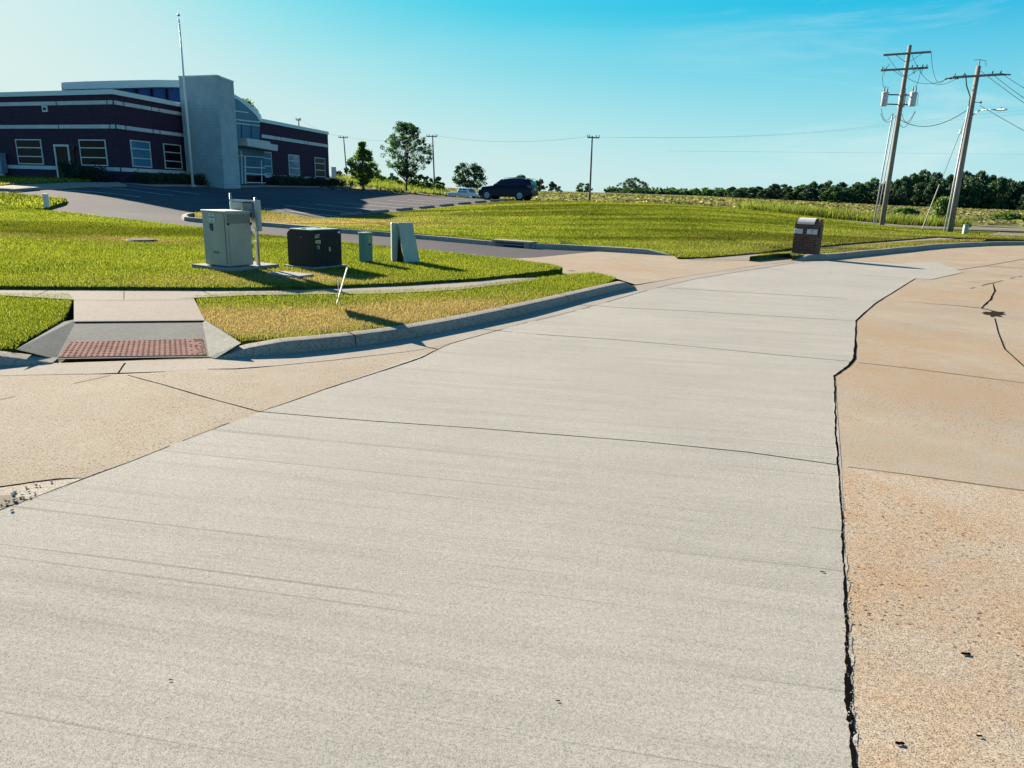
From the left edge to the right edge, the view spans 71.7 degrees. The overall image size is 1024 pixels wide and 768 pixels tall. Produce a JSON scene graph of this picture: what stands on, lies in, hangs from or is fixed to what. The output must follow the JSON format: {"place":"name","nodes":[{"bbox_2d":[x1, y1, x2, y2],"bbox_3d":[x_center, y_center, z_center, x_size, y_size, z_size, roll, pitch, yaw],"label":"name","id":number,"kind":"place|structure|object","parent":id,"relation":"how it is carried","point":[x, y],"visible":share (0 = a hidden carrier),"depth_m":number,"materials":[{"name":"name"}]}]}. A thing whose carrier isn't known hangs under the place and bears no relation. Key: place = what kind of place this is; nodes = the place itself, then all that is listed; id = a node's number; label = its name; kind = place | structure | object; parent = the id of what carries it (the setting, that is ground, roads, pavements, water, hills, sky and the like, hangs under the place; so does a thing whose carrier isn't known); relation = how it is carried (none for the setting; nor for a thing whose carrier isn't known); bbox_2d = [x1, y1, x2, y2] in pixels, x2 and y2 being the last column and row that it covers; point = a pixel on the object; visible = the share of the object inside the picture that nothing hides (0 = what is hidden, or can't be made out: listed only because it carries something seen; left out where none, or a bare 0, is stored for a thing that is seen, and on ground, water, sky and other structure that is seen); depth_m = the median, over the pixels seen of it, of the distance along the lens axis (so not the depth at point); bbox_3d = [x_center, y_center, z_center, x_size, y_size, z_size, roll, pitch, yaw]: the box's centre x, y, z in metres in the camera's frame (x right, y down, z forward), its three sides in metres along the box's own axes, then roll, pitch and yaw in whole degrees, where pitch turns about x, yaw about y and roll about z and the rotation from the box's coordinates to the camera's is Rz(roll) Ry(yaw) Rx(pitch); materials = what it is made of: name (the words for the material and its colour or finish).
{"place":"outdoors","nodes":[
{"label":"outdoors","id":0,"kind":"place"},
{"bbox_2d":[0,175,90,209],"bbox_3d":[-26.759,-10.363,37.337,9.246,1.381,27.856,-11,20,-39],"label":"grass","id":1,"kind":"structure","parent":0,"point":[36,180],"depth_m":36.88,"materials":[{"name":"green plant"}]},
{"bbox_2d":[0,178,90,185],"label":"lawn","id":2,"kind":"structure","parent":0,"point":[65,181],"depth_m":39.46,"materials":[{"name":"green plant"}]},
{"bbox_2d":[57,160,76,177],"bbox_3d":[-26.936,-12.916,43.284,1.307,1.521,1.190,5,15,11],"label":"clipped shrub","id":3,"kind":"object","parent":2,"relation":"on","point":[64,166],"visible":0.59,"depth_m":43.09,"materials":[{"name":"green plant"}]},
{"bbox_2d":[74,165,97,181],"bbox_3d":[-25.656,-12.619,42.832,1.304,1.194,1.499,0,15,-7],"label":"clipped shrub","id":4,"kind":"object","parent":2,"relation":"on","point":[79,170],"visible":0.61,"depth_m":42.46,"materials":[{"name":"green plant"}]},
{"bbox_2d":[0,182,126,190],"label":"path","id":5,"kind":"structure","parent":0,"point":[46,186],"depth_m":37.69,"materials":[{"name":"concrete"}]},
{"bbox_2d":[125,183,346,186],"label":"path","id":6,"kind":"structure","parent":0,"point":[161,184],"depth_m":47.87,"materials":[{"name":"concrete"}]},
{"bbox_2d":[133,171,153,184],"bbox_3d":[-22.697,-12.585,43.542,1.075,1.029,1.157,-11,20,-39],"label":"clipped shrub","id":7,"kind":"object","parent":6,"relation":"on","point":[142,178],"visible":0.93,"depth_m":43.46,"materials":[{"name":"green plant"}]},
{"bbox_2d":[144,172,163,183],"bbox_3d":[-22.478,-12.835,44.537,1.043,0.956,1.199,10,17,27],"label":"clipped shrub","id":8,"kind":"object","parent":6,"relation":"on","point":[155,178],"visible":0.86,"depth_m":44.42,"materials":[{"name":"green plant"}]},
{"bbox_2d":[166,172,184,183],"bbox_3d":[-22.094,-13.435,46.611,1.075,1.020,1.157,-9,19,-35],"label":"clipped shrub","id":9,"kind":"object","parent":6,"relation":"on","point":[177,179],"visible":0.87,"depth_m":46.40,"materials":[{"name":"green plant"}]},
{"bbox_2d":[189,172,207,185],"bbox_3d":[-21.168,-13.733,47.794,1.276,1.141,1.374,-8,18,-31],"label":"clipped shrub","id":10,"kind":"object","parent":6,"relation":"on","point":[198,180],"visible":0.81,"depth_m":47.73,"materials":[{"name":"green plant"}]},
{"bbox_2d":[270,175,285,185],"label":"clipped shrub","id":11,"kind":"object","parent":6,"relation":"on","point":[276,180],"visible":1,"depth_m":58.85,"materials":[{"name":"green plant"}]},
{"bbox_2d":[0,203,562,289],"bbox_3d":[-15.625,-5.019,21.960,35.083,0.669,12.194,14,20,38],"label":"lawn","id":12,"kind":"structure","parent":0,"point":[554,272],"depth_m":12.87,"materials":[{"name":"green plant"}]},
{"bbox_2d":[125,238,157,241],"bbox_3d":[-9.491,-3.643,18.179,0.760,0.155,0.760,2,15,0],"label":"manhole","id":13,"kind":"object","parent":12,"relation":"on","point":[143,239],"visible":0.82,"depth_m":18.00,"materials":[{"name":"grey concrete"}]},
{"bbox_2d":[191,261,278,271],"bbox_3d":[-5.268,-2.210,13.532,1.070,0.158,1.140,10,17,29],"label":"concrete pad","id":14,"kind":"object","parent":12,"relation":"on","point":[263,265],"visible":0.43,"depth_m":13.16,"materials":[{"name":"grey concrete"}]},
{"bbox_2d":[200,209,254,266],"bbox_3d":[-5.274,-2.720,13.168,0.720,0.992,0.570,10,17,29],"label":"telecom cabinet","id":15,"kind":"object","parent":14,"relation":"on","point":[228,233],"visible":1,"depth_m":12.96,"materials":[{"name":"metal"}]},
{"bbox_2d":[229,193,261,265],"bbox_3d":[-5.004,-2.911,13.411,0.800,1.340,0.180,10,17,29],"label":"service frame","id":16,"kind":"object","parent":14,"relation":"on","point":[253,206],"visible":0.81,"depth_m":13.22,"materials":[{"name":"silver metal"}]},
{"bbox_2d":[267,271,313,278],"bbox_3d":[-3.930,-1.937,12.584,0.750,0.050,0.420,10,17,28],"label":"valve cover","id":17,"kind":"object","parent":12,"relation":"on","point":[290,274],"visible":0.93,"depth_m":12.49,"materials":[{"name":"concrete"}]},
{"bbox_2d":[283,264,346,269],"bbox_3d":[-3.907,-2.349,14.101,0.810,0.050,0.920,10,17,29],"label":"concrete pad","id":18,"kind":"object","parent":12,"relation":"on","point":[315,268],"visible":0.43,"depth_m":13.81,"materials":[{"name":"grey concrete"}]},
{"bbox_2d":[287,227,341,266],"bbox_3d":[-3.886,-2.701,13.998,0.714,0.754,0.782,10,17,29],"label":"pad transformer","id":19,"kind":"object","parent":18,"relation":"on","point":[314,246],"visible":1,"depth_m":13.74,"materials":[{"name":"green paint"}]},
{"bbox_2d":[358,232,372,261],"bbox_3d":[-3.124,-2.926,15.141,0.202,0.625,0.270,10,17,29],"label":"green pedestal","id":20,"kind":"object","parent":12,"relation":"on","point":[365,248],"visible":0.98,"depth_m":15.06,"materials":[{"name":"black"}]},
{"bbox_2d":[390,222,419,262],"bbox_3d":[-2.321,-3.083,15.440,0.570,0.840,0.410,-4,16,-19],"label":"grey pedestal","id":21,"kind":"object","parent":12,"relation":"on","point":[403,234],"visible":0.94,"depth_m":15.39,"materials":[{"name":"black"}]},
{"bbox_2d":[0,272,596,320],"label":"sidewalk","id":22,"kind":"structure","parent":0,"point":[134,293],"depth_m":10.65,"materials":[{"name":"concrete"}]},
{"bbox_2d":[0,245,1023,767],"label":"road","id":23,"kind":"structure","parent":0,"point":[928,383],"depth_m":7.15,"materials":[{"name":"beige concrete"}]},
{"bbox_2d":[0,351,58,365],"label":"kerb","id":24,"kind":"structure","parent":23,"relation":"on","point":[9,358],"depth_m":6.76,"materials":[{"name":"concrete"}]},
{"bbox_2d":[17,320,239,358],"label":"kerb ramp","id":25,"kind":"structure","parent":23,"relation":"on","point":[57,339],"depth_m":7.82,"materials":[{"name":"concrete"}]},
{"bbox_2d":[59,338,205,358],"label":"tactile paving","id":26,"kind":"structure","parent":25,"relation":"on","point":[159,347],"depth_m":7.36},
{"bbox_2d":[0,349,436,487],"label":"old slab","id":27,"kind":"structure","parent":23,"relation":"on","point":[58,426],"depth_m":5.58,"materials":[{"name":"beige concrete"}]},
{"bbox_2d":[0,478,81,509],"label":"pothole patch","id":28,"kind":"object","parent":27,"relation":"on","point":[45,487],"visible":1,"depth_m":4.06,"materials":[{"name":"concrete"}]},
{"bbox_2d":[0,495,27,506],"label":"pothole","id":29,"kind":"object","parent":28,"relation":"on","point":[7,497],"visible":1,"depth_m":3.91,"materials":[{"name":"brown concrete"}]},
{"bbox_2d":[0,481,52,510],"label":"broken concrete","id":30,"kind":"object","parent":28,"relation":"on","point":[13,494],"visible":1,"depth_m":3.94,"materials":[{"name":"grey concrete"}]},
{"bbox_2d":[0,261,810,375],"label":"gutter","id":31,"kind":"object","parent":23,"relation":"on","point":[431,340],"visible":1,"depth_m":7.62,"materials":[{"name":"concrete"}]},
{"bbox_2d":[217,281,634,358],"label":"kerb","id":32,"kind":"structure","parent":23,"relation":"on","point":[326,341],"depth_m":8.51,"materials":[{"name":"concrete"}]},
{"bbox_2d":[0,261,961,767],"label":"concrete slab","id":33,"kind":"structure","parent":23,"relation":"on","point":[292,587],"depth_m":3.37,"materials":[{"name":"grey concrete"}]},
{"bbox_2d":[793,241,1023,260],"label":"kerb","id":34,"kind":"structure","parent":23,"relation":"on","point":[805,257],"depth_m":25.79,"materials":[{"name":"concrete"}]},
{"bbox_2d":[842,467,1023,767],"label":"exposed slab","id":35,"kind":"structure","parent":23,"relation":"on","point":[935,574],"depth_m":3.06,"materials":[{"name":"beige concrete"}]},
{"bbox_2d":[0,0,1023,193],"label":"sky","id":36,"kind":"structure","parent":0,"point":[653,74],"materials":[{"name":"blue"}]},
{"bbox_2d":[23,188,1023,362],"bbox_3d":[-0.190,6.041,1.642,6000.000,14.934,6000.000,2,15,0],"label":"ground","id":37,"kind":"structure","parent":0,"point":[1012,226],"depth_m":61.41,"materials":[{"name":"green plant"}]},
{"bbox_2d":[0,292,72,353],"bbox_3d":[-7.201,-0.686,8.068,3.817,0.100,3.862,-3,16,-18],"label":"verge","id":38,"kind":"structure","parent":37,"relation":"on","point":[67,315],"depth_m":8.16,"materials":[{"name":"green plant"}]},
{"bbox_2d":[85,165,111,181],"bbox_3d":[-24.743,-12.495,42.503,1.431,1.235,1.303,7,16,18],"label":"clipped shrub","id":39,"kind":"object","parent":37,"relation":"on","point":[98,173],"visible":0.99,"depth_m":42.37,"materials":[{"name":"green plant"}]},
{"bbox_2d":[74,298,204,321],"bbox_3d":[-4.859,-0.972,9.132,1.488,0.001,2.261,-6,17,-27],"label":"ramp landing","id":40,"kind":"object","parent":37,"relation":"on","point":[139,309],"visible":1,"depth_m":9.06,"materials":[{"name":"concrete"}]},
{"bbox_2d":[0,75,328,188],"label":"office building","id":41,"kind":"structure","parent":37,"relation":"on","point":[121,131],"depth_m":46.55,"materials":[{"name":"brick"}]},
{"bbox_2d":[15,139,43,164],"bbox_3d":[-30.929,-14.893,45.471,2.346,1.530,0.110,8,16,20],"label":"window","id":42,"kind":"structure","parent":41,"relation":"in","point":[29,151],"depth_m":45.44,"materials":[{"name":"black glass"}]},
{"bbox_2d":[53,144,70,177],"bbox_3d":[-28.233,-13.906,44.576,1.305,2.200,0.110,8,16,20],"label":"door","id":43,"kind":"structure","parent":41,"relation":"in","point":[61,152],"depth_m":44.51,"materials":[{"name":"black glass"}]},
{"bbox_2d":[78,139,108,165],"bbox_3d":[-25.690,-14.198,43.523,2.249,1.530,0.110,8,16,20],"label":"window","id":44,"kind":"structure","parent":41,"relation":"in","point":[92,152],"depth_m":43.51,"materials":[{"name":"black glass"}]},
{"bbox_2d":[130,140,151,167],"bbox_3d":[-23.371,-14.482,44.645,0.110,1.590,1.802,5,15,10],"label":"window","id":45,"kind":"structure","parent":41,"relation":"in","point":[140,150],"depth_m":44.61,"materials":[{"name":"blue glass"}]},
{"bbox_2d":[163,143,182,168],"bbox_3d":[-22.783,-15.265,47.593,0.110,1.590,1.803,5,15,10],"label":"window","id":46,"kind":"structure","parent":41,"relation":"in","point":[172,152],"depth_m":47.56,"materials":[{"name":"black glass"}]},
{"bbox_2d":[264,152,272,173],"bbox_3d":[-20.463,-18.462,59.184,0.110,1.760,1.502,5,15,10],"label":"window","id":47,"kind":"structure","parent":41,"relation":"in","point":[267,155],"depth_m":59.31,"materials":[{"name":"blue glass"}]},
{"bbox_2d":[288,154,299,175],"bbox_3d":[-19.575,-19.645,63.637,0.110,1.760,2.015,5,15,10],"label":"window","id":48,"kind":"structure","parent":41,"relation":"in","point":[293,160],"depth_m":63.63,"materials":[{"name":"blue glass"}]},
{"bbox_2d":[314,157,325,176],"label":"window","id":49,"kind":"structure","parent":41,"relation":"in","point":[319,162],"depth_m":68.56,"materials":[{"name":"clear glass"}]},
{"bbox_2d":[0,184,596,257],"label":"parking lot","id":50,"kind":"structure","parent":37,"relation":"on","point":[169,204],"depth_m":36.45,"materials":[{"name":"grey asphalt"}]},
{"bbox_2d":[0,153,7,175],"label":"electric meter cupboard","id":51,"kind":"object","parent":50,"relation":"on","point":[3,167],"visible":0.74,"depth_m":46.14,"materials":[{"name":"blue paint"}]},
{"bbox_2d":[177,14,196,186],"bbox_3d":[-20.676,-17.842,44.943,0.440,10.262,0.440,2,15,0],"label":"flagpole","id":52,"kind":"object","parent":50,"relation":"on","point":[189,147],"visible":1,"depth_m":45.11,"materials":[{"name":"grey metal"}]},
{"bbox_2d":[184,217,673,255],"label":"kerb","id":53,"kind":"structure","parent":50,"relation":"on","point":[533,245],"depth_m":23.43,"materials":[{"name":"concrete"}]},
{"bbox_2d":[491,239,536,247],"bbox_3d":[0.061,-4.553,22.972,1.458,0.200,0.550,10,17,29],"label":"storm drain","id":54,"kind":"object","parent":53,"relation":"in","point":[514,243],"visible":0.96,"depth_m":22.77,"materials":[{"name":"concrete"}]},
{"bbox_2d":[478,177,537,199],"bbox_3d":[-0.342,-15.796,57.459,4.735,1.849,2.200,6,16,19],"label":"parked car","id":55,"kind":"object","parent":50,"relation":"on","point":[517,188],"visible":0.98,"depth_m":56.53,"materials":[{"name":"black paint"}]},
{"bbox_2d":[344,141,381,187],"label":"maple tree","id":56,"kind":"object","parent":37,"relation":"on","point":[364,174],"visible":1,"depth_m":67.44,"materials":[{"name":"green plant"}]},
{"bbox_2d":[329,174,447,194],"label":"tall grass","id":57,"kind":"structure","parent":37,"relation":"on","point":[389,184],"depth_m":83.09,"materials":[{"name":"green plant"}]},
{"bbox_2d":[195,271,615,346],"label":"verge","id":58,"kind":"structure","parent":37,"relation":"on","point":[248,341],"depth_m":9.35,"materials":[{"name":"green plant"}]},
{"bbox_2d":[380,121,433,190],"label":"ash tree","id":59,"kind":"object","parent":37,"relation":"on","point":[409,128],"visible":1,"depth_m":68.70,"materials":[{"name":"green plant"}]},
{"bbox_2d":[444,188,481,197],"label":"car","id":60,"kind":"object","parent":37,"relation":"on","point":[467,192],"visible":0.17,"depth_m":91.26,"materials":[{"name":"white paint"}]},
{"bbox_2d":[452,162,487,189],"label":"broadleaf tree","id":61,"kind":"object","parent":37,"relation":"on","point":[461,177],"visible":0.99,"depth_m":187.81,"materials":[{"name":"green plant"}]},
{"bbox_2d":[587,135,599,199],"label":"utility pole","id":62,"kind":"object","parent":37,"relation":"on","point":[592,137],"visible":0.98,"depth_m":85.05,"materials":[{"name":"brown"}]},
{"bbox_2d":[616,177,648,193],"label":"broadleaf tree","id":63,"kind":"object","parent":37,"relation":"on","point":[630,183],"visible":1,"depth_m":258.09,"materials":[{"name":"green plant"}]},
{"bbox_2d":[512,251,792,284],"bbox_3d":[4.650,-3.670,20.515,5.124,0.055,12.802,14,19,38],"label":"driveway apron","id":64,"kind":"object","parent":37,"relation":"on","point":[634,268],"visible":0.64,"depth_m":18.37,"materials":[{"name":"beige concrete"}]},
{"bbox_2d":[603,186,740,195],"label":"woodland","id":65,"kind":"object","parent":37,"relation":"on","point":[705,191],"visible":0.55,"depth_m":423.89,"materials":[{"name":"green plant"}]},
{"bbox_2d":[744,187,758,198],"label":"woodland tree","id":66,"kind":"object","parent":37,"relation":"on","point":[751,190],"visible":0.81,"depth_m":218.43,"materials":[{"name":"green plant"}]},
{"bbox_2d":[756,188,773,198],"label":"woodland tree","id":67,"kind":"object","parent":37,"relation":"on","point":[765,193],"visible":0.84,"depth_m":207.99,"materials":[{"name":"green plant"}]},
{"bbox_2d":[768,183,784,199],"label":"woodland tree","id":68,"kind":"object","parent":37,"relation":"on","point":[778,194],"visible":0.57,"depth_m":212.49,"materials":[{"name":"green plant"}]},
{"bbox_2d":[790,184,808,200],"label":"woodland tree","id":69,"kind":"object","parent":37,"relation":"on","point":[798,190],"visible":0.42,"depth_m":217.14,"materials":[{"name":"green plant"}]},
{"bbox_2d":[797,190,815,200],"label":"woodland tree","id":70,"kind":"object","parent":37,"relation":"on","point":[806,195],"visible":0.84,"depth_m":207.36,"materials":[{"name":"green plant"}]},
{"bbox_2d":[820,186,842,201],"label":"woodland tree","id":71,"kind":"object","parent":37,"relation":"on","point":[834,191],"visible":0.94,"depth_m":207.35,"materials":[{"name":"green plant"}]},
{"bbox_2d":[837,190,854,202],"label":"woodland tree","id":72,"kind":"object","parent":37,"relation":"on","point":[848,194],"visible":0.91,"depth_m":206.55,"materials":[{"name":"green plant"}]},
{"bbox_2d":[735,199,973,227],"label":"tall grass","id":73,"kind":"structure","parent":37,"relation":"on","point":[865,216],"depth_m":54.14,"materials":[{"name":"green plant"}]},
{"bbox_2d":[851,183,872,203],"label":"woodland tree","id":74,"kind":"object","parent":37,"relation":"on","point":[861,188],"visible":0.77,"depth_m":210.76,"materials":[{"name":"green plant"}]},
{"bbox_2d":[749,239,985,260],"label":"verge","id":75,"kind":"structure","parent":37,"relation":"on","point":[791,256],"depth_m":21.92,"materials":[{"name":"green plant"}]},
{"bbox_2d":[791,217,823,253],"bbox_3d":[9.132,-4.530,21.832,0.750,1.144,0.533,14,19,37],"label":"brick mailbox","id":76,"kind":"object","parent":75,"relation":"on","point":[808,234],"visible":0.94,"depth_m":21.65,"materials":[{"name":"brown brick"}]},
{"bbox_2d":[864,177,879,189],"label":"woodland tree","id":77,"kind":"object","parent":37,"relation":"on","point":[871,184],"visible":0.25,"depth_m":239.77,"materials":[{"name":"green plant"}]},
{"bbox_2d":[871,184,890,204],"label":"woodland tree","id":78,"kind":"object","parent":37,"relation":"on","point":[874,198],"visible":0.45,"depth_m":211.80,"materials":[{"name":"green plant"}]},
{"bbox_2d":[889,179,903,204],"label":"woodland tree","id":79,"kind":"object","parent":37,"relation":"on","point":[895,185],"visible":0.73,"depth_m":213.05,"materials":[{"name":"green plant"}]},
{"bbox_2d":[873,45,930,224],"bbox_3d":[24.955,-15.979,46.513,2.318,11.490,1.646,2,15,0],"label":"utility pole","id":80,"kind":"object","parent":37,"relation":"on","point":[903,94],"visible":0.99,"depth_m":46.09,"materials":[{"name":"brown wood"}]},
{"bbox_2d":[893,181,913,205],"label":"woodland tree","id":81,"kind":"object","parent":37,"relation":"on","point":[906,190],"visible":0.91,"depth_m":210.02,"materials":[{"name":"green plant"}]},
{"bbox_2d":[887,207,920,214],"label":"bush","id":82,"kind":"object","parent":37,"relation":"on","point":[905,210],"visible":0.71,"depth_m":84.73,"materials":[{"name":"green plant"}]},
{"bbox_2d":[909,182,925,205],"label":"woodland tree","id":83,"kind":"object","parent":37,"relation":"on","point":[918,187],"visible":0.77,"depth_m":214.25,"materials":[{"name":"green plant"}]},
{"bbox_2d":[912,169,930,189],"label":"woodland tree","id":84,"kind":"object","parent":37,"relation":"on","point":[927,173],"visible":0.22,"depth_m":238.49,"materials":[{"name":"green plant"}]},
{"bbox_2d":[918,181,943,206],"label":"woodland tree","id":85,"kind":"object","parent":37,"relation":"on","point":[932,187],"visible":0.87,"depth_m":209.49,"materials":[{"name":"green plant"}]},
{"bbox_2d":[924,172,942,196],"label":"woodland tree","id":86,"kind":"object","parent":37,"relation":"on","point":[934,176],"visible":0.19,"depth_m":229.80,"materials":[{"name":"green plant"}]},
{"bbox_2d":[929,196,957,219],"bbox_3d":[37.806,-15.018,62.164,2.455,2.963,2.265,2,15,0],"label":"bush","id":87,"kind":"object","parent":37,"relation":"on","point":[940,207],"visible":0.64,"depth_m":61.78,"materials":[{"name":"green plant"}]},
{"bbox_2d":[934,188,952,200],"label":"woodland tree","id":88,"kind":"object","parent":37,"relation":"on","point":[945,192],"visible":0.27,"depth_m":207.91,"materials":[{"name":"green plant"}]},
{"bbox_2d":[945,181,965,207],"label":"woodland tree","id":89,"kind":"object","parent":37,"relation":"on","point":[960,201],"visible":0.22,"depth_m":210.24,"materials":[{"name":"green plant"}]},
{"bbox_2d":[958,177,981,208],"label":"woodland tree","id":90,"kind":"object","parent":37,"relation":"on","point":[972,194],"visible":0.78,"depth_m":210.35,"materials":[{"name":"green plant"}]},
{"bbox_2d":[973,179,987,208],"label":"woodland tree","id":91,"kind":"object","parent":37,"relation":"on","point":[983,188],"visible":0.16,"depth_m":218.03,"materials":[{"name":"green plant"}]},
{"bbox_2d":[974,170,990,190],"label":"woodland tree","id":92,"kind":"object","parent":37,"relation":"on","point":[982,175],"visible":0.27,"depth_m":228.66,"materials":[{"name":"green plant"}]},
{"bbox_2d":[981,176,1013,209],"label":"woodland tree","id":93,"kind":"object","parent":37,"relation":"on","point":[1000,185],"visible":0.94,"depth_m":207.61,"materials":[{"name":"green plant"}]},
{"bbox_2d":[987,212,1023,220],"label":"bush","id":94,"kind":"object","parent":37,"relation":"on","point":[1007,215],"visible":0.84,"depth_m":77.64,"materials":[{"name":"green plant"}]},
{"bbox_2d":[999,181,1023,209],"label":"woodland tree","id":95,"kind":"object","parent":37,"relation":"on","point":[1018,191],"visible":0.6,"depth_m":212.24,"materials":[{"name":"green plant"}]},
{"bbox_2d":[195,200,1023,258],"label":"lawn","id":96,"kind":"structure","parent":0,"point":[691,241],"depth_m":31.10,"materials":[{"name":"green plant"}]},
{"bbox_2d":[943,59,1010,231],"bbox_3d":[26.313,-13.460,41.009,1.034,9.903,3.543,-10,19,-38],"label":"utility pole","id":97,"kind":"object","parent":96,"relation":"on","point":[963,148],"visible":0.96,"depth_m":41.03,"materials":[{"name":"brown wood"}]},
{"bbox_2d":[320,184,1023,225],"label":"field grass","id":98,"kind":"structure","parent":0,"point":[709,201],"depth_m":99.69,"materials":[{"name":"green plant"}]},
{"bbox_2d":[689,238,950,259],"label":"sidewalk","id":99,"kind":"structure","parent":0,"point":[742,257],"depth_m":22.19,"materials":[{"name":"concrete"}]},
{"bbox_2d":[840,219,1023,232],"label":"track","id":100,"kind":"structure","parent":0,"point":[1009,230],"depth_m":50.18,"materials":[{"name":"grey"}]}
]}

